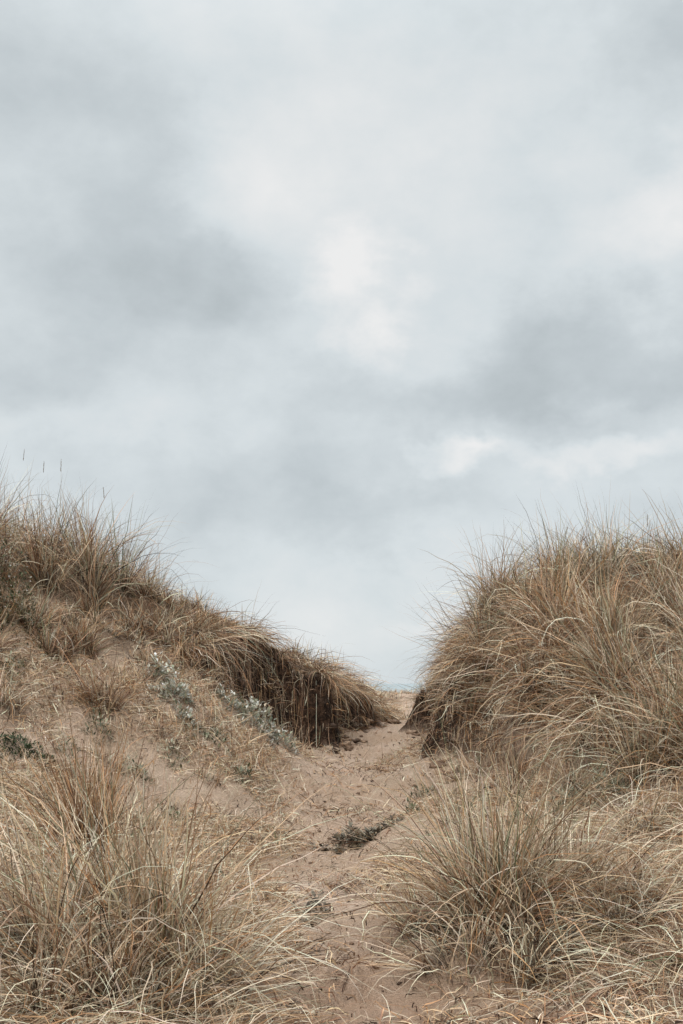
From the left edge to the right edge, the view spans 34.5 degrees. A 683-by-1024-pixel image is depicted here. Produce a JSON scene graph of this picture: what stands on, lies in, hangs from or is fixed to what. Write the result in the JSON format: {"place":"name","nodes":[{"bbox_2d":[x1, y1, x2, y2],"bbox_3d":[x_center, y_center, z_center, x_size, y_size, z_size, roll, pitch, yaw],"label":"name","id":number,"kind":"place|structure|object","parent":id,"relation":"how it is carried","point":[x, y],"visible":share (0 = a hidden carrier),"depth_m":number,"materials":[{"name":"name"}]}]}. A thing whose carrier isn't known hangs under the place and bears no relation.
{"place":"outdoors","nodes":[
{"label":"outdoors","id":0,"kind":"place"},
{"bbox_2d":[0,541,682,1023],"bbox_3d":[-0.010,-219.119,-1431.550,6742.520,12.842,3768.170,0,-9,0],"label":"sand dune ground","id":1,"kind":"structure","parent":0,"point":[334,793],"depth_m":9.52,"materials":[{"name":"beige sand"}]},
{"bbox_2d":[0,763,22,776],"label":"marram grass tuft","id":2,"kind":"object","parent":1,"relation":"on","point":[7,771],"visible":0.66,"depth_m":8.46,"materials":[{"name":"beige plant"}]},
{"bbox_2d":[0,649,24,685],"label":"dune herb","id":3,"kind":"object","parent":1,"relation":"on","point":[21,664],"visible":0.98,"depth_m":10.00,"materials":[{"name":"green plant"}]},
{"bbox_2d":[0,539,43,646],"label":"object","id":4,"kind":"object","parent":1,"relation":"on","point":[16,591],"visible":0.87,"depth_m":10.70,"materials":[{"name":"brown plant"}]},
{"bbox_2d":[0,512,47,654],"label":"grass tuft","id":5,"kind":"object","parent":1,"relation":"on","point":[15,596],"visible":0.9,"depth_m":10.72,"materials":[{"name":"brown plant"}]},
{"bbox_2d":[0,612,48,658],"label":"marram grass tuft","id":6,"kind":"object","parent":1,"relation":"on","point":[6,645],"visible":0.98,"depth_m":10.21,"materials":[{"name":"beige plant"}]},
{"bbox_2d":[0,731,55,763],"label":"creeping green plant","id":7,"kind":"object","parent":1,"relation":"on","point":[25,745],"visible":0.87,"depth_m":9.00,"materials":[{"name":"green plant"}]},
{"bbox_2d":[0,664,66,723],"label":"marram grass tuft","id":8,"kind":"object","parent":1,"relation":"on","point":[8,699],"visible":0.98,"depth_m":9.59,"materials":[{"name":"beige plant"}]},
{"bbox_2d":[0,789,76,903],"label":"marram grass tuft","id":9,"kind":"object","parent":1,"relation":"on","point":[11,854],"visible":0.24,"depth_m":6.01,"materials":[{"name":"beige plant"}]},
{"bbox_2d":[14,771,66,811],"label":"marram grass tuft","id":10,"kind":"object","parent":1,"relation":"on","point":[39,794],"visible":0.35,"depth_m":8.16,"materials":[{"name":"beige plant"}]},
{"bbox_2d":[2,823,97,871],"bbox_3d":[-1.897,2.016,6.686,0.873,0.353,0.698,0,-9,0],"label":"marram grass tuft","id":11,"kind":"object","parent":1,"relation":"on","point":[45,845],"visible":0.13,"depth_m":6.77,"materials":[{"name":"beige plant"}]},
{"bbox_2d":[21,746,91,778],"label":"marram grass tuft","id":12,"kind":"object","parent":1,"relation":"on","point":[54,760],"visible":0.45,"depth_m":8.79,"materials":[{"name":"beige plant"}]},
{"bbox_2d":[49,736,80,757],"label":"dune herb","id":13,"kind":"object","parent":1,"relation":"on","point":[66,746],"visible":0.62,"depth_m":9.19,"materials":[{"name":"green plant"}]},
{"bbox_2d":[35,603,132,660],"bbox_3d":[-2.629,1.166,10.923,1.104,0.695,1.110,-6,-11,36],"label":"marram grass tuft","id":14,"kind":"object","parent":1,"relation":"on","point":[81,628],"visible":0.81,"depth_m":10.90,"materials":[{"name":"beige plant"}]},
{"bbox_2d":[78,707,116,744],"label":"dune herb","id":15,"kind":"object","parent":1,"relation":"on","point":[100,715],"visible":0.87,"depth_m":9.73,"materials":[{"name":"green plant"}]},
{"bbox_2d":[0,697,217,878],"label":"marram grass tuft","id":16,"kind":"object","parent":1,"relation":"on","point":[79,806],"visible":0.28,"depth_m":7.01,"materials":[{"name":"beige plant"}]},
{"bbox_2d":[78,739,140,775],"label":"marram grass tuft","id":17,"kind":"object","parent":1,"relation":"on","point":[106,754],"visible":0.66,"depth_m":9.30,"materials":[{"name":"beige plant"}]},
{"bbox_2d":[43,641,177,733],"bbox_3d":[-2.272,1.604,10.151,1.252,0.997,1.263,4,-10,-22],"label":"marram grass tuft","id":18,"kind":"object","parent":1,"relation":"on","point":[110,698],"visible":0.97,"depth_m":10.12,"materials":[{"name":"beige plant"}]},
{"bbox_2d":[0,451,236,676],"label":"marram grass mound","id":19,"kind":"object","parent":1,"relation":"on","point":[85,555],"visible":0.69,"depth_m":12.02,"materials":[{"name":"beige plant"}]},
{"bbox_2d":[117,756,154,783],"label":"dune herb","id":20,"kind":"object","parent":1,"relation":"on","point":[131,767],"visible":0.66,"depth_m":9.35,"materials":[{"name":"green plant"}]},
{"bbox_2d":[113,800,170,838],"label":"marram grass tuft","id":21,"kind":"object","parent":1,"relation":"on","point":[142,820],"visible":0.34,"depth_m":8.12,"materials":[{"name":"beige plant"}]},
{"bbox_2d":[113,653,183,691],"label":"marram grass tuft","id":22,"kind":"object","parent":1,"relation":"on","point":[147,672],"visible":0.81,"depth_m":10.77,"materials":[{"name":"beige plant"}]},
{"bbox_2d":[140,651,178,688],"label":"silver sea holly","id":23,"kind":"object","parent":1,"relation":"on","point":[163,673],"visible":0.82,"depth_m":10.92,"materials":[{"name":"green plant"}]},
{"bbox_2d":[135,708,197,756],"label":"marram grass tuft","id":24,"kind":"object","parent":1,"relation":"on","point":[157,726],"visible":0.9,"depth_m":10.02,"materials":[{"name":"beige plant"}]},
{"bbox_2d":[157,803,185,822],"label":"dune herb","id":25,"kind":"object","parent":1,"relation":"on","point":[177,812],"visible":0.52,"depth_m":8.75,"materials":[{"name":"green plant"}]},
{"bbox_2d":[146,659,203,737],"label":"silver sea holly","id":26,"kind":"object","parent":1,"relation":"on","point":[172,685],"visible":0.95,"depth_m":10.61,"materials":[{"name":"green plant"}]},
{"bbox_2d":[161,737,189,769],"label":"dune herb","id":27,"kind":"object","parent":1,"relation":"on","point":[166,749],"visible":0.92,"depth_m":9.79,"materials":[{"name":"green plant"}]},
{"bbox_2d":[156,794,209,818],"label":"marram grass tuft","id":28,"kind":"object","parent":1,"relation":"on","point":[175,807],"visible":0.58,"depth_m":8.96,"materials":[{"name":"beige plant"}]},
{"bbox_2d":[0,700,413,1023],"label":"marram grass tuft","id":29,"kind":"object","parent":1,"relation":"on","point":[91,904],"visible":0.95,"depth_m":4.85,"materials":[{"name":"beige plant"}]},
{"bbox_2d":[181,873,237,927],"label":"marram grass tuft","id":30,"kind":"object","parent":1,"relation":"on","point":[212,909],"visible":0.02,"depth_m":6.11,"materials":[{"name":"beige plant"}]},
{"bbox_2d":[188,758,233,791],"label":"marram grass tuft","id":31,"kind":"object","parent":1,"relation":"on","point":[211,779],"visible":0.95,"depth_m":9.64,"materials":[{"name":"beige plant"}]},
{"bbox_2d":[202,723,234,754],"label":"dune herb","id":32,"kind":"object","parent":1,"relation":"on","point":[217,732],"visible":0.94,"depth_m":10.40,"materials":[{"name":"green plant"}]},
{"bbox_2d":[209,682,248,722],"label":"silver sea holly","id":33,"kind":"object","parent":1,"relation":"on","point":[222,693],"visible":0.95,"depth_m":11.23,"materials":[{"name":"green plant"}]},
{"bbox_2d":[231,762,254,789],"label":"dune herb","id":34,"kind":"object","parent":1,"relation":"on","point":[248,770],"visible":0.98,"depth_m":10.07,"materials":[{"name":"green plant"}]},
{"bbox_2d":[110,564,413,749],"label":"overhanging bank turf","id":35,"kind":"structure","parent":1,"relation":"on","point":[335,681],"depth_m":13.38,"materials":[{"name":"brown plant"}]},
{"bbox_2d":[235,696,301,754],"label":"silver sea holly","id":36,"kind":"object","parent":1,"relation":"on","point":[273,734],"visible":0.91,"depth_m":11.44,"materials":[{"name":"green plant"}]},
{"bbox_2d":[288,888,334,926],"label":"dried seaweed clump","id":37,"kind":"object","parent":1,"relation":"on","point":[316,901],"visible":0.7,"depth_m":6.93,"materials":[{"name":"brown plant"}]},
{"bbox_2d":[16,449,648,624],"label":"grass seed heads","id":38,"kind":"object","parent":1,"relation":"on","point":[103,529],"depth_m":11.95,"materials":[{"name":"brown plant"}]},
{"bbox_2d":[170,653,504,1023],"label":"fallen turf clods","id":39,"kind":"object","parent":1,"relation":"on","point":[357,740],"visible":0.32,"depth_m":11.43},
{"bbox_2d":[0,526,682,1023],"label":"dead grass litter","id":40,"kind":"object","parent":1,"relation":"on","point":[302,934],"visible":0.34,"depth_m":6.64,"materials":[{"name":"beige plant"}]},
{"bbox_2d":[0,568,682,1023],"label":"dark stalk debris","id":41,"kind":"object","parent":1,"relation":"on","point":[358,960],"visible":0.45,"depth_m":5.90,"materials":[{"name":"brown plant"}]},
{"bbox_2d":[309,813,402,854],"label":"dried seaweed clump","id":42,"kind":"object","parent":1,"relation":"on","point":[337,836],"visible":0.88,"depth_m":9.02,"materials":[{"name":"brown plant"}]},
{"bbox_2d":[306,642,421,718],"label":"distant dune grass","id":43,"kind":"structure","parent":1,"relation":"on","point":[391,696],"depth_m":17.65,"materials":[{"name":"beige plant"}]},
{"bbox_2d":[400,802,420,814],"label":"dune herb","id":44,"kind":"object","parent":1,"relation":"on","point":[417,809],"visible":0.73,"depth_m":9.50,"materials":[{"name":"green plant"}]},
{"bbox_2d":[407,784,434,801],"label":"dune herb","id":45,"kind":"object","parent":1,"relation":"on","point":[425,791],"visible":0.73,"depth_m":10.30,"materials":[{"name":"green plant"}]},
{"bbox_2d":[422,778,469,800],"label":"marram grass tuft","id":46,"kind":"object","parent":1,"relation":"on","point":[455,788],"visible":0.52,"depth_m":9.84,"materials":[{"name":"beige plant"}]},
{"bbox_2d":[427,754,476,783],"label":"marram grass tuft","id":47,"kind":"object","parent":1,"relation":"on","point":[446,775],"visible":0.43,"depth_m":10.97,"materials":[{"name":"beige plant"}]},
{"bbox_2d":[412,787,492,831],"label":"marram grass tuft","id":48,"kind":"object","parent":1,"relation":"on","point":[445,818],"visible":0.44,"depth_m":8.35,"materials":[{"name":"beige plant"}]},
{"bbox_2d":[451,801,475,815],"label":"dune herb","id":49,"kind":"object","parent":1,"relation":"on","point":[461,806],"visible":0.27,"depth_m":8.76,"materials":[{"name":"green plant"}]},
{"bbox_2d":[443,688,511,779],"bbox_3d":[1.371,1.884,10.648,0.771,1.403,0.989,-8,-12,42],"label":"marram grass tuft","id":50,"kind":"object","parent":1,"relation":"on","point":[476,765],"visible":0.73,"depth_m":10.54,"materials":[{"name":"beige plant"}]},
{"bbox_2d":[274,709,682,1018],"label":"marram grass tuft","id":51,"kind":"object","parent":1,"relation":"on","point":[496,900],"visible":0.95,"depth_m":5.87,"materials":[{"name":"beige plant"}]},
{"bbox_2d":[471,789,496,800],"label":"dune herb","id":52,"kind":"object","parent":1,"relation":"on","point":[475,796],"visible":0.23,"depth_m":9.13,"materials":[{"name":"green plant"}]},
{"bbox_2d":[456,758,540,803],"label":"marram grass tuft","id":53,"kind":"object","parent":1,"relation":"on","point":[510,786],"visible":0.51,"depth_m":8.79,"materials":[{"name":"beige plant"}]},
{"bbox_2d":[457,692,548,787],"bbox_3d":[1.511,1.936,9.371,0.912,0.889,1.036,5,-10,-28],"label":"marram grass tuft","id":54,"kind":"object","parent":1,"relation":"on","point":[519,766],"visible":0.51,"depth_m":9.36,"materials":[{"name":"beige plant"}]},
{"bbox_2d":[480,796,557,852],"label":"marram grass tuft","id":55,"kind":"object","parent":1,"relation":"on","point":[523,827],"visible":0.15,"depth_m":7.42,"materials":[{"name":"beige plant"}]},
{"bbox_2d":[378,483,682,811],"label":"marram grass mound","id":56,"kind":"object","parent":1,"relation":"on","point":[486,658],"visible":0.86,"depth_m":10.70,"materials":[{"name":"beige plant"}]},
{"bbox_2d":[519,747,621,801],"bbox_3d":[1.719,1.930,8.118,0.966,0.482,0.991,8,-12,-42],"label":"marram grass tuft","id":57,"kind":"object","parent":1,"relation":"on","point":[567,781],"visible":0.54,"depth_m":8.09,"materials":[{"name":"beige plant"}]},
{"bbox_2d":[482,557,682,749],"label":"marram grass tuft","id":58,"kind":"object","parent":1,"relation":"on","point":[626,638],"visible":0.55,"depth_m":9.10,"materials":[{"name":"beige plant"}]},
{"bbox_2d":[521,811,666,873],"bbox_3d":[1.523,1.991,6.714,0.874,0.516,0.826,-7,-11,37],"label":"marram grass tuft","id":59,"kind":"object","parent":1,"relation":"on","point":[591,852],"visible":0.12,"depth_m":6.73,"materials":[{"name":"beige plant"}]},
{"bbox_2d":[544,760,648,823],"bbox_3d":[1.758,1.953,7.747,0.750,0.428,0.804,0,-9,0],"label":"spiky dune plant","id":60,"kind":"object","parent":1,"relation":"on","point":[611,781],"visible":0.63,"depth_m":7.73,"materials":[{"name":"brown plant"}]},
{"bbox_2d":[527,603,682,800],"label":"marram grass tuft","id":61,"kind":"object","parent":1,"relation":"on","point":[653,705],"visible":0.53,"depth_m":8.14,"materials":[{"name":"beige plant"}]},
{"bbox_2d":[531,668,682,795],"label":"marram grass tuft","id":62,"kind":"object","parent":1,"relation":"on","point":[640,761],"visible":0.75,"depth_m":7.83,"materials":[{"name":"beige plant"}]},
{"bbox_2d":[555,565,682,809],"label":"marram grass tuft","id":63,"kind":"object","parent":1,"relation":"on","point":[672,720],"visible":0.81,"depth_m":7.85,"materials":[{"name":"beige plant"}]},
{"bbox_2d":[571,761,682,843],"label":"marram grass tuft","id":64,"kind":"object","parent":1,"relation":"on","point":[651,813],"visible":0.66,"depth_m":6.94,"materials":[{"name":"beige plant"}]},
{"bbox_2d":[581,671,682,828],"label":"marram grass tuft","id":65,"kind":"object","parent":1,"relation":"on","point":[671,740],"visible":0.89,"depth_m":7.43,"materials":[{"name":"beige plant"}]},
{"bbox_2d":[615,576,682,707],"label":"marram grass tuft","id":66,"kind":"object","parent":1,"relation":"on","point":[662,634],"visible":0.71,"depth_m":8.70,"materials":[{"name":"beige plant"}]},
{"bbox_2d":[623,891,682,982],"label":"marram grass tuft","id":67,"kind":"object","parent":1,"relation":"on","point":[670,960],"visible":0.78,"depth_m":5.21,"materials":[{"name":"beige plant"}]},
{"bbox_2d":[651,803,682,860],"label":"marram grass tuft","id":68,"kind":"object","parent":1,"relation":"on","point":[674,836],"visible":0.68,"depth_m":6.17,"materials":[{"name":"beige plant"}]},
{"bbox_2d":[0,0,682,683],"label":"sky","id":69,"kind":"structure","parent":0,"point":[330,287],"materials":[{"name":"grey"}]},
{"bbox_2d":[365,684,426,692],"bbox_3d":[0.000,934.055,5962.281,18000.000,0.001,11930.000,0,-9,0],"label":"sea","id":70,"kind":"structure","parent":0,"point":[396,686],"depth_m":1685.93,"materials":[{"name":"liquid"}]}
]}

